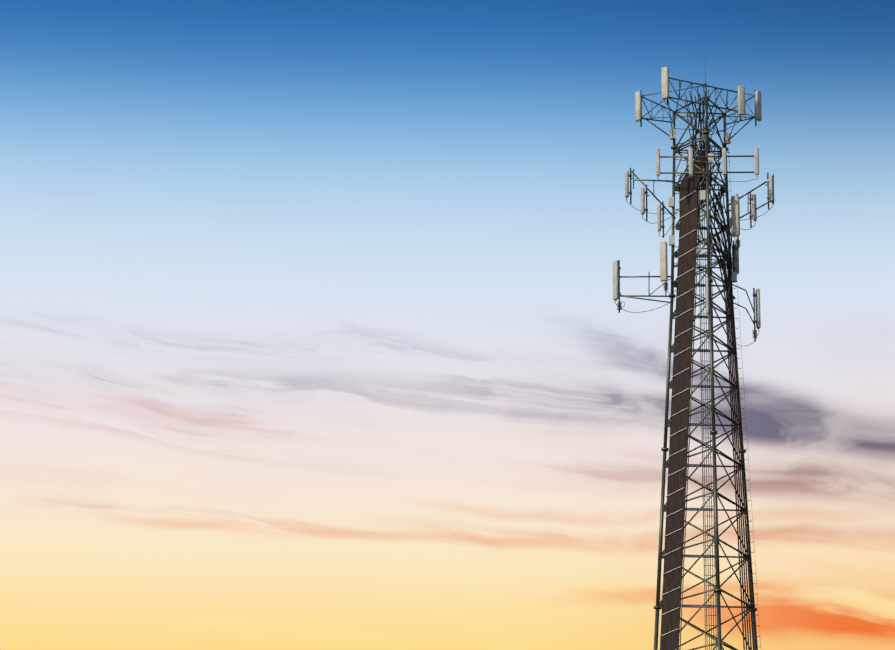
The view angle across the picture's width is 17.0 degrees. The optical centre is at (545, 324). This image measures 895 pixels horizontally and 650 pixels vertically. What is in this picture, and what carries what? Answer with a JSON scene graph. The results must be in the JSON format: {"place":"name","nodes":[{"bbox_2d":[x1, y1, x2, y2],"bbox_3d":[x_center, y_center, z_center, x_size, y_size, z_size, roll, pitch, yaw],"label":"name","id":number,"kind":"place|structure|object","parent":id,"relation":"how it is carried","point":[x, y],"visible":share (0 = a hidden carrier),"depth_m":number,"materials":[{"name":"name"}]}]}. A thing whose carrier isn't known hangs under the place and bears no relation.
{"place":"outdoors","nodes":[
{"label":"outdoors","id":0,"kind":"place"},
{"bbox_2d":[0,0,894,649],"label":"sky","id":1,"kind":"structure","parent":0,"point":[314,335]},
{"label":"ground","id":2,"kind":"structure","parent":0,"visible":0},
{"bbox_2d":[654,96,760,649],"bbox_3d":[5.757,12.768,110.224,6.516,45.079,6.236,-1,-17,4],"label":"lattice tower","id":3,"kind":"structure","parent":2,"relation":"on","point":[717,589],"depth_m":113.61,"materials":[{"name":"metal"}]},
{"bbox_2d":[615,85,772,345],"bbox_3d":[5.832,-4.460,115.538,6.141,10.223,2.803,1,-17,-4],"label":"jumper cables","id":4,"kind":"object","parent":3,"relation":"attached to","point":[729,254],"visible":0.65,"depth_m":116.33,"materials":[{"name":"black rubber"}]},
{"bbox_2d":[619,67,773,323],"bbox_3d":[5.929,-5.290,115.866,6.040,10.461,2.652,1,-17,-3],"label":"antenna mounting frames","id":5,"kind":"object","parent":3,"relation":"attached to","point":[705,85],"visible":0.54,"depth_m":116.52,"materials":[{"name":"metal"}]},
{"bbox_2d":[613,66,773,341],"bbox_3d":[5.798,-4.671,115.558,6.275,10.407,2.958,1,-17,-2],"label":"panel antennas","id":6,"kind":"object","parent":5,"relation":"attached to","point":[734,223],"visible":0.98,"depth_m":115.97,"materials":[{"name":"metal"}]},
{"bbox_2d":[659,136,756,649],"bbox_3d":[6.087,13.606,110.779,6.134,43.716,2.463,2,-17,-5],"label":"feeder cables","id":7,"kind":"object","parent":3,"relation":"attached to","point":[688,201],"visible":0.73,"depth_m":113.62,"materials":[{"name":"rubber"}]}
]}

